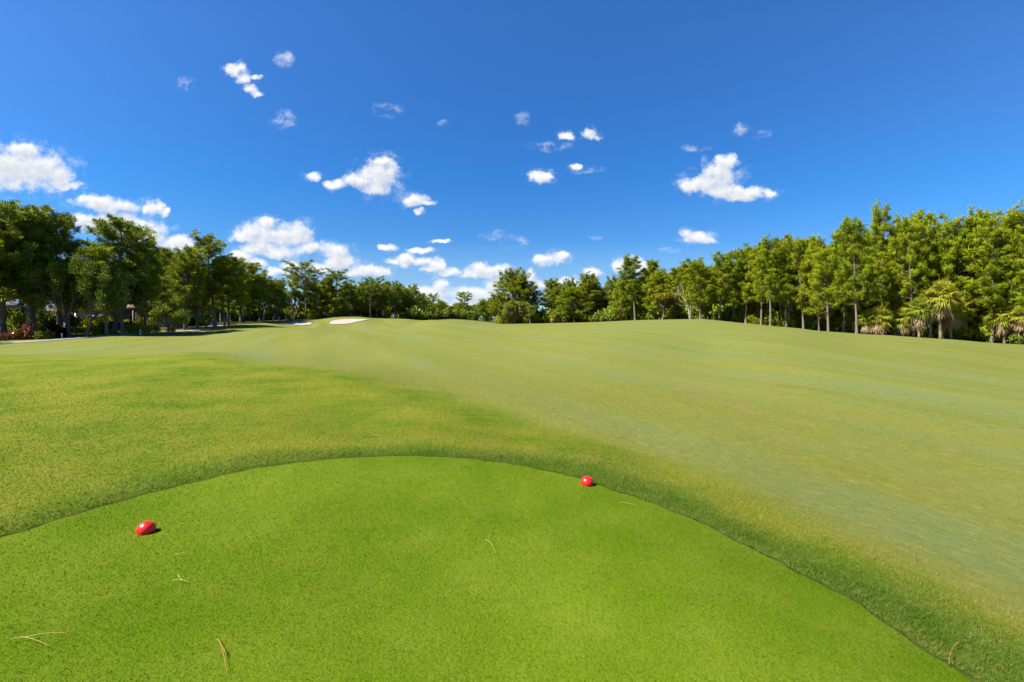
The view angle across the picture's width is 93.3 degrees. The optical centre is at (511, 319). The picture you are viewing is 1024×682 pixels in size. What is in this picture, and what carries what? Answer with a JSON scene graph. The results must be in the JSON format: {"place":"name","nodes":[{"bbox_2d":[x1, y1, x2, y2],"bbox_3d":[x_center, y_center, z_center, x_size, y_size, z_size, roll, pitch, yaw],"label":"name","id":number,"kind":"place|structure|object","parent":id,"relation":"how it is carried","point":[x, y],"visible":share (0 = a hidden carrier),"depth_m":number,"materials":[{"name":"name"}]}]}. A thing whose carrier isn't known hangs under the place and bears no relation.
{"place":"outdoors","nodes":[
{"label":"outdoors","id":0,"kind":"place"},
{"bbox_2d":[0,324,222,343],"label":"cart path","id":1,"kind":"structure","parent":0,"point":[210,326],"depth_m":65.09,"materials":[{"name":"concrete"}]},
{"bbox_2d":[0,455,971,681],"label":"tee ground","id":2,"kind":"structure","parent":0,"point":[481,630],"depth_m":2.77,"materials":[{"name":"green plant"}]},
{"bbox_2d":[136,521,155,535],"bbox_3d":[-2.721,1.550,3.596,0.122,0.091,0.122,0,0,0],"label":"tee marker","id":3,"kind":"object","parent":2,"relation":"on","point":[145,528],"visible":1,"depth_m":3.56,"materials":[{"name":"red paint"}]},
{"bbox_2d":[0,445,1022,681],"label":"collar grass","id":4,"kind":"structure","parent":0,"point":[777,558],"depth_m":3.73,"materials":[{"name":"green plant"}]},
{"bbox_2d":[0,316,1023,681],"bbox_3d":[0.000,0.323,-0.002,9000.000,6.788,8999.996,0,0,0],"label":"ground","id":5,"kind":"structure","parent":0,"point":[724,354],"depth_m":11.21,"materials":[{"name":"green plant"}]},
{"bbox_2d":[6,311,30,335],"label":"shrub","id":6,"kind":"object","parent":5,"relation":"on","point":[15,320],"visible":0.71,"depth_m":65.21,"materials":[{"name":"green plant"}]},
{"bbox_2d":[15,319,36,339],"bbox_3d":[-59.839,1.381,59.814,2.205,2.886,2.528,0,0,7],"label":"shrub","id":7,"kind":"object","parent":5,"relation":"on","point":[27,327],"visible":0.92,"depth_m":59.51,"materials":[{"name":"red plant"}]},
{"bbox_2d":[0,203,65,335],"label":"broadleaf tree","id":8,"kind":"object","parent":5,"relation":"on","point":[20,217],"visible":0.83,"depth_m":60.73,"materials":[{"name":"green plant"}]},
{"bbox_2d":[0,197,81,326],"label":"broadleaf tree","id":9,"kind":"object","parent":5,"relation":"on","point":[35,234],"visible":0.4,"depth_m":62.16,"materials":[{"name":"green plant"}]},
{"bbox_2d":[30,308,57,326],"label":"shrub","id":10,"kind":"object","parent":5,"relation":"on","point":[44,317],"visible":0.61,"depth_m":67.31,"materials":[{"name":"green plant"}]},
{"bbox_2d":[21,205,88,328],"bbox_3d":[-62.054,-6.280,65.451,7.808,18.053,7.484,1,3,-6],"label":"broadleaf tree","id":11,"kind":"object","parent":5,"relation":"on","point":[65,220],"visible":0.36,"depth_m":64.70,"materials":[{"name":"green plant"}]},
{"bbox_2d":[24,258,93,336],"bbox_3d":[-59.002,-2.795,63.037,8.156,10.759,6.872,2,-1,40],"label":"broadleaf tree","id":12,"kind":"object","parent":5,"relation":"on","point":[54,269],"visible":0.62,"depth_m":61.64,"materials":[{"name":"green plant"}]},
{"bbox_2d":[71,326,102,334],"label":"hedge","id":13,"kind":"object","parent":5,"relation":"on","point":[81,330],"visible":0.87,"depth_m":67.72,"materials":[{"name":"green plant"}]},
{"bbox_2d":[67,251,123,336],"bbox_3d":[-53.700,-3.061,62.800,5.167,11.429,5.276,0,0,-1],"label":"broadleaf tree","id":14,"kind":"object","parent":5,"relation":"on","point":[83,270],"visible":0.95,"depth_m":61.66,"materials":[{"name":"green plant"}]},
{"bbox_2d":[80,315,112,332],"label":"shrub","id":15,"kind":"object","parent":5,"relation":"on","point":[84,321],"visible":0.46,"depth_m":69.04,"materials":[{"name":"green plant"}]},
{"bbox_2d":[79,245,124,334],"bbox_3d":[-54.386,-3.773,64.234,5.117,12.462,6.396,0,0,-4],"label":"pine tree","id":16,"kind":"object","parent":5,"relation":"on","point":[102,254],"visible":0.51,"depth_m":63.77,"materials":[{"name":"green plant"}]},
{"bbox_2d":[63,213,174,333],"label":"broadleaf tree","id":17,"kind":"object","parent":5,"relation":"on","point":[126,241],"visible":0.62,"depth_m":67.08,"materials":[{"name":"green plant"}]},
{"bbox_2d":[46,302,201,327],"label":"house","id":18,"kind":"structure","parent":5,"relation":"on","point":[129,310],"depth_m":88.00,"materials":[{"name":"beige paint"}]},
{"bbox_2d":[106,255,153,333],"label":"broadleaf tree","id":19,"kind":"object","parent":5,"relation":"on","point":[124,278],"visible":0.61,"depth_m":65.17,"materials":[{"name":"green plant"}]},
{"bbox_2d":[124,324,151,333],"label":"hedge","id":20,"kind":"object","parent":5,"relation":"on","point":[135,328],"visible":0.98,"depth_m":67.66,"materials":[{"name":"green plant"}]},
{"bbox_2d":[123,231,171,325],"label":"tree","id":21,"kind":"object","parent":5,"relation":"on","point":[159,264],"visible":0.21,"depth_m":71.84,"materials":[{"name":"green plant"}]},
{"bbox_2d":[137,302,191,334],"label":"broadleaf tree","id":22,"kind":"object","parent":5,"relation":"on","point":[162,310],"visible":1,"depth_m":65.31,"materials":[{"name":"green plant"}]},
{"bbox_2d":[150,246,212,328],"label":"tree","id":23,"kind":"object","parent":5,"relation":"on","point":[167,253],"visible":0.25,"depth_m":80.39,"materials":[{"name":"green plant"}]},
{"bbox_2d":[159,244,208,329],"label":"broadleaf tree","id":24,"kind":"object","parent":5,"relation":"on","point":[191,261],"visible":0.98,"depth_m":78.30,"materials":[{"name":"green plant"}]},
{"bbox_2d":[169,265,216,328],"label":"broadleaf tree","id":25,"kind":"object","parent":5,"relation":"on","point":[207,286],"visible":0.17,"depth_m":83.55,"materials":[{"name":"green plant"}]},
{"bbox_2d":[182,228,237,326],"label":"broadleaf tree","id":26,"kind":"object","parent":5,"relation":"on","point":[207,248],"visible":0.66,"depth_m":85.45,"materials":[{"name":"green plant"}]},
{"bbox_2d":[211,258,240,325],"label":"pine tree","id":27,"kind":"object","parent":5,"relation":"on","point":[226,283],"visible":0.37,"depth_m":88.67,"materials":[{"name":"green plant"}]},
{"bbox_2d":[208,253,252,325],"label":"tree","id":28,"kind":"object","parent":5,"relation":"on","point":[237,296],"visible":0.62,"depth_m":89.86,"materials":[{"name":"green plant"}]},
{"bbox_2d":[224,259,268,321],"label":"tree","id":29,"kind":"object","parent":5,"relation":"on","point":[250,274],"visible":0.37,"depth_m":112.06,"materials":[{"name":"green plant"}]},
{"bbox_2d":[246,270,280,320],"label":"pine tree","id":30,"kind":"object","parent":5,"relation":"on","point":[263,275],"visible":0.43,"depth_m":118.83,"materials":[{"name":"green plant"}]},
{"bbox_2d":[261,278,288,320],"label":"broadleaf tree","id":31,"kind":"object","parent":5,"relation":"on","point":[279,291],"visible":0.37,"depth_m":124.56,"materials":[{"name":"green plant"}]},
{"bbox_2d":[268,288,290,319],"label":"broadleaf tree","id":32,"kind":"object","parent":5,"relation":"on","point":[286,295],"visible":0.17,"depth_m":129.54,"materials":[{"name":"green plant"}]},
{"bbox_2d":[202,303,396,322],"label":"undergrowth","id":33,"kind":"object","parent":5,"relation":"on","point":[234,315],"visible":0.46,"depth_m":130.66,"materials":[{"name":"green plant"}]},
{"bbox_2d":[281,258,326,319],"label":"tree","id":34,"kind":"object","parent":5,"relation":"on","point":[308,275],"visible":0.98,"depth_m":135.74,"materials":[{"name":"green plant"}]},
{"bbox_2d":[290,283,338,319],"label":"broadleaf tree","id":35,"kind":"object","parent":5,"relation":"on","point":[313,295],"visible":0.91,"depth_m":140.12,"materials":[{"name":"green plant"}]},
{"bbox_2d":[322,268,356,316],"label":"pine tree","id":36,"kind":"object","parent":5,"relation":"on","point":[340,275],"visible":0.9,"depth_m":146.68,"materials":[{"name":"green plant"}]},
{"bbox_2d":[331,289,357,315],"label":"broadleaf tree","id":37,"kind":"object","parent":5,"relation":"on","point":[346,296],"visible":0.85,"depth_m":151.93,"materials":[{"name":"green plant"}]},
{"bbox_2d":[349,282,373,316],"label":"pine tree","id":38,"kind":"object","parent":5,"relation":"on","point":[364,300],"visible":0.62,"depth_m":154.02,"materials":[{"name":"green plant"}]},
{"bbox_2d":[355,275,388,317],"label":"pine tree","id":39,"kind":"object","parent":5,"relation":"on","point":[367,285],"visible":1,"depth_m":149.88,"materials":[{"name":"green plant"}]},
{"bbox_2d":[366,289,387,317],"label":"pine tree","id":40,"kind":"object","parent":5,"relation":"on","point":[375,307],"visible":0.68,"depth_m":153.55,"materials":[{"name":"green plant"}]},
{"bbox_2d":[372,282,398,317],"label":"broadleaf tree","id":41,"kind":"object","parent":5,"relation":"on","point":[389,295],"visible":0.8,"depth_m":154.76,"materials":[{"name":"green plant"}]},
{"bbox_2d":[387,280,402,317],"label":"pine tree","id":42,"kind":"object","parent":5,"relation":"on","point":[396,287],"visible":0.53,"depth_m":161.63,"materials":[{"name":"green plant"}]},
{"bbox_2d":[395,305,492,321],"bbox_3d":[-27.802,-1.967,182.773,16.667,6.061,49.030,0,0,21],"label":"undergrowth","id":43,"kind":"object","parent":5,"relation":"on","point":[424,315],"visible":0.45,"depth_m":183.04,"materials":[{"name":"green plant"}]},
{"bbox_2d":[474,298,497,316],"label":"tree","id":44,"kind":"object","parent":5,"relation":"on","point":[482,310],"visible":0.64,"depth_m":197.72,"materials":[{"name":"green plant"}]},
{"bbox_2d":[0,455,976,681],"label":"cut edge","id":45,"kind":"object","parent":5,"relation":"on","point":[912,641],"visible":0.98,"depth_m":3.45,"materials":[{"name":"green plant"}]},
{"bbox_2d":[488,267,544,323],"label":"pine tree","id":46,"kind":"object","parent":5,"relation":"on","point":[513,283],"visible":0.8,"depth_m":166.85,"materials":[{"name":"green plant"}]},
{"bbox_2d":[502,299,531,323],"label":"broadleaf tree","id":47,"kind":"object","parent":5,"relation":"on","point":[509,306],"visible":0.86,"depth_m":163.29,"materials":[{"name":"green plant"}]},
{"bbox_2d":[510,280,544,305],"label":"pine tree","id":48,"kind":"object","parent":5,"relation":"on","point":[534,292],"visible":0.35,"depth_m":169.69,"materials":[{"name":"green plant"}]},
{"bbox_2d":[541,278,560,307],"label":"pine tree","id":49,"kind":"object","parent":5,"relation":"on","point":[550,283],"visible":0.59,"depth_m":174.64,"materials":[{"name":"green plant"}]},
{"bbox_2d":[546,286,571,308],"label":"pine tree","id":50,"kind":"object","parent":5,"relation":"on","point":[555,293],"visible":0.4,"depth_m":170.22,"materials":[{"name":"green plant"}]},
{"bbox_2d":[554,286,594,322],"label":"broadleaf tree","id":51,"kind":"object","parent":5,"relation":"on","point":[564,300],"visible":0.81,"depth_m":158.34,"materials":[{"name":"green plant"}]},
{"bbox_2d":[574,271,605,315],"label":"pine tree","id":52,"kind":"object","parent":5,"relation":"on","point":[585,280],"visible":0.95,"depth_m":156.51,"materials":[{"name":"green plant"}]},
{"bbox_2d":[607,279,632,320],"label":"pine tree","id":53,"kind":"object","parent":5,"relation":"on","point":[616,301],"visible":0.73,"depth_m":131.19,"materials":[{"name":"green plant"}]},
{"bbox_2d":[495,297,755,323],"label":"undergrowth","id":54,"kind":"object","parent":5,"relation":"on","point":[585,318],"visible":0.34,"depth_m":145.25,"materials":[{"name":"green plant"}]},
{"bbox_2d":[614,253,652,319],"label":"pine tree","id":55,"kind":"object","parent":5,"relation":"on","point":[631,271],"visible":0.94,"depth_m":126.03,"materials":[{"name":"green plant"}]},
{"bbox_2d":[642,259,659,289],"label":"pine tree","id":56,"kind":"object","parent":5,"relation":"on","point":[652,264],"visible":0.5,"depth_m":128.92,"materials":[{"name":"green plant"}]},
{"bbox_2d":[638,270,676,319],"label":"pine tree","id":57,"kind":"object","parent":5,"relation":"on","point":[657,277],"visible":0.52,"depth_m":121.33,"materials":[{"name":"green plant"}]},
{"bbox_2d":[650,292,679,319],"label":"broadleaf tree","id":58,"kind":"object","parent":5,"relation":"on","point":[662,299],"visible":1,"depth_m":112.55,"materials":[{"name":"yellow plant"}]},
{"bbox_2d":[663,266,689,309],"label":"pine tree","id":59,"kind":"object","parent":5,"relation":"on","point":[674,273],"visible":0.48,"depth_m":115.53,"materials":[{"name":"green plant"}]},
{"bbox_2d":[670,256,711,318],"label":"pine tree","id":60,"kind":"object","parent":5,"relation":"on","point":[682,275],"visible":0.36,"depth_m":105.04,"materials":[{"name":"green plant"}]},
{"bbox_2d":[679,260,719,318],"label":"pine tree","id":61,"kind":"object","parent":5,"relation":"on","point":[702,273],"visible":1,"depth_m":97.29,"materials":[{"name":"green plant"}]},
{"bbox_2d":[700,249,739,320],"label":"pine tree","id":62,"kind":"object","parent":5,"relation":"on","point":[724,264],"visible":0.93,"depth_m":96.42,"materials":[{"name":"green plant"}]},
{"bbox_2d":[718,249,747,321],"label":"pine tree","id":63,"kind":"object","parent":5,"relation":"on","point":[734,262],"visible":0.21,"depth_m":99.46,"materials":[{"name":"green plant"}]},
{"bbox_2d":[727,242,763,322],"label":"pine tree","id":64,"kind":"object","parent":5,"relation":"on","point":[741,261],"visible":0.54,"depth_m":95.24,"materials":[{"name":"green plant"}]},
{"bbox_2d":[741,241,775,324],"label":"pine tree","id":65,"kind":"object","parent":5,"relation":"on","point":[749,285],"visible":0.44,"depth_m":91.60,"materials":[{"name":"green plant"}]},
{"bbox_2d":[750,233,790,325],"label":"pine tree","id":66,"kind":"object","parent":5,"relation":"on","point":[767,250],"visible":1,"depth_m":83.17,"materials":[{"name":"green plant"}]},
{"bbox_2d":[766,233,807,326],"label":"pine tree","id":67,"kind":"object","parent":5,"relation":"on","point":[782,242],"visible":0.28,"depth_m":85.82,"materials":[{"name":"green plant"}]},
{"bbox_2d":[777,234,821,328],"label":"pine tree","id":68,"kind":"object","parent":5,"relation":"on","point":[795,249],"visible":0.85,"depth_m":81.95,"materials":[{"name":"green plant"}]},
{"bbox_2d":[795,233,843,330],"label":"pine tree","id":69,"kind":"object","parent":5,"relation":"on","point":[814,242],"visible":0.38,"depth_m":79.62,"materials":[{"name":"green plant"}]},
{"bbox_2d":[806,246,849,331],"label":"pine tree","id":70,"kind":"object","parent":5,"relation":"on","point":[822,267],"visible":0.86,"depth_m":73.94,"materials":[{"name":"green plant"}]},
{"bbox_2d":[825,295,860,331],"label":"pine tree","id":71,"kind":"object","parent":5,"relation":"on","point":[835,314],"visible":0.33,"depth_m":82.42,"materials":[{"name":"green plant"}]},
{"bbox_2d":[829,229,861,332],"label":"pine tree","id":72,"kind":"object","parent":5,"relation":"on","point":[835,242],"visible":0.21,"depth_m":77.76,"materials":[{"name":"green plant"}]},
{"bbox_2d":[681,303,1023,344],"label":"undergrowth","id":73,"kind":"object","parent":5,"relation":"on","point":[966,331],"visible":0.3,"depth_m":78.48,"materials":[{"name":"green plant"}]},
{"bbox_2d":[828,215,885,333],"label":"pine tree","id":74,"kind":"object","parent":5,"relation":"on","point":[850,229],"visible":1,"depth_m":70.22,"materials":[{"name":"green plant"}]},
{"bbox_2d":[854,308,876,333],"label":"cabbage palm","id":75,"kind":"object","parent":5,"relation":"on","point":[866,328],"visible":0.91,"depth_m":70.67,"materials":[{"name":"green plant"}]},
{"bbox_2d":[851,238,880,309],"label":"pine tree","id":76,"kind":"object","parent":5,"relation":"on","point":[862,301],"visible":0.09,"depth_m":80.39,"materials":[{"name":"green plant"}]},
{"bbox_2d":[865,303,893,334],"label":"cabbage palm","id":77,"kind":"object","parent":5,"relation":"on","point":[878,311],"visible":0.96,"depth_m":69.50,"materials":[{"name":"green plant"}]},
{"bbox_2d":[863,199,902,334],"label":"pine tree","id":78,"kind":"object","parent":5,"relation":"on","point":[880,225],"visible":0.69,"depth_m":74.91,"materials":[{"name":"green plant"}]},
{"bbox_2d":[876,273,918,322],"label":"pine tree","id":79,"kind":"object","parent":5,"relation":"on","point":[895,306],"visible":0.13,"depth_m":75.00,"materials":[{"name":"green plant"}]},
{"bbox_2d":[879,217,920,335],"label":"pine tree","id":80,"kind":"object","parent":5,"relation":"on","point":[889,258],"visible":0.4,"depth_m":74.07,"materials":[{"name":"green plant"}]},
{"bbox_2d":[890,306,914,336],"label":"cabbage palm","id":81,"kind":"object","parent":5,"relation":"on","point":[903,328],"visible":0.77,"depth_m":69.50,"materials":[{"name":"green plant"}]},
{"bbox_2d":[886,213,942,336],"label":"pine tree","id":82,"kind":"object","parent":5,"relation":"on","point":[911,258],"visible":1,"depth_m":69.92,"materials":[{"name":"green plant"}]},
{"bbox_2d":[900,296,937,336],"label":"cabbage palm","id":83,"kind":"object","parent":5,"relation":"on","point":[918,319],"visible":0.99,"depth_m":66.68,"materials":[{"name":"green plant"}]},
{"bbox_2d":[913,288,945,337],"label":"cabbage palm","id":84,"kind":"object","parent":5,"relation":"on","point":[926,295],"visible":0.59,"depth_m":66.36,"materials":[{"name":"green plant"}]},
{"bbox_2d":[906,208,954,326],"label":"pine tree","id":85,"kind":"object","parent":5,"relation":"on","point":[932,237],"visible":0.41,"depth_m":71.81,"materials":[{"name":"green plant"}]},
{"bbox_2d":[922,277,967,338],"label":"cabbage palm","id":86,"kind":"object","parent":5,"relation":"on","point":[940,286],"visible":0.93,"depth_m":65.30,"materials":[{"name":"green plant"}]},
{"bbox_2d":[932,293,973,338],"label":"cabbage palm","id":87,"kind":"object","parent":5,"relation":"on","point":[950,323],"visible":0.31,"depth_m":66.38,"materials":[{"name":"green plant"}]},
{"bbox_2d":[927,212,980,306],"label":"pine tree","id":88,"kind":"object","parent":5,"relation":"on","point":[949,228],"visible":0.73,"depth_m":69.17,"materials":[{"name":"green plant"}]},
{"bbox_2d":[953,299,977,339],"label":"cabbage palm","id":89,"kind":"object","parent":5,"relation":"on","point":[964,322],"visible":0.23,"depth_m":67.94,"materials":[{"name":"green plant"}]},
{"bbox_2d":[916,215,1017,340],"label":"pine tree","id":90,"kind":"object","parent":5,"relation":"on","point":[973,227],"visible":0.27,"depth_m":68.77,"materials":[{"name":"green plant"}]},
{"bbox_2d":[961,204,997,296],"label":"pine tree","id":91,"kind":"object","parent":5,"relation":"on","point":[978,214],"visible":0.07,"depth_m":70.64,"materials":[{"name":"green plant"}]},
{"bbox_2d":[962,218,1023,342],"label":"pine tree","id":92,"kind":"object","parent":5,"relation":"on","point":[984,250],"visible":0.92,"depth_m":64.87,"materials":[{"name":"green plant"}]},
{"bbox_2d":[982,304,1017,343],"bbox_3d":[66.060,0.587,65.032,4.589,6.246,4.539,0,0,1],"label":"cabbage palm","id":93,"kind":"object","parent":5,"relation":"on","point":[1003,326],"visible":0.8,"depth_m":64.72,"materials":[{"name":"green plant"}]},
{"bbox_2d":[977,251,1023,329],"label":"pine tree","id":94,"kind":"object","parent":5,"relation":"on","point":[983,314],"visible":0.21,"depth_m":65.27,"materials":[{"name":"green plant"}]},
{"bbox_2d":[991,209,1023,293],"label":"pine tree","id":95,"kind":"object","parent":5,"relation":"on","point":[1008,218],"visible":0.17,"depth_m":66.80,"materials":[{"name":"green plant"}]},
{"bbox_2d":[999,233,1023,315],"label":"pine tree","id":96,"kind":"object","parent":5,"relation":"on","point":[1019,266],"visible":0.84,"depth_m":63.37,"materials":[{"name":"green plant"}]},
{"bbox_2d":[1005,303,1023,343],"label":"cabbage palm","id":97,"kind":"object","parent":5,"relation":"on","point":[1019,325],"visible":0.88,"depth_m":62.97,"materials":[{"name":"green plant"}]},
{"bbox_2d":[1006,199,1023,246],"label":"pine tree","id":98,"kind":"object","parent":5,"relation":"on","point":[1018,229],"visible":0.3,"depth_m":66.45,"materials":[{"name":"green plant"}]},
{"bbox_2d":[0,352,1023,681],"bbox_3d":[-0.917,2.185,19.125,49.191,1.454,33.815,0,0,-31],"label":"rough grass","id":99,"kind":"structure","parent":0,"point":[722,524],"depth_m":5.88,"materials":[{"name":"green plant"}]},
{"bbox_2d":[0,0,1023,317],"label":"sky","id":100,"kind":"structure","parent":0,"point":[442,147],"materials":[{"name":"blue"}]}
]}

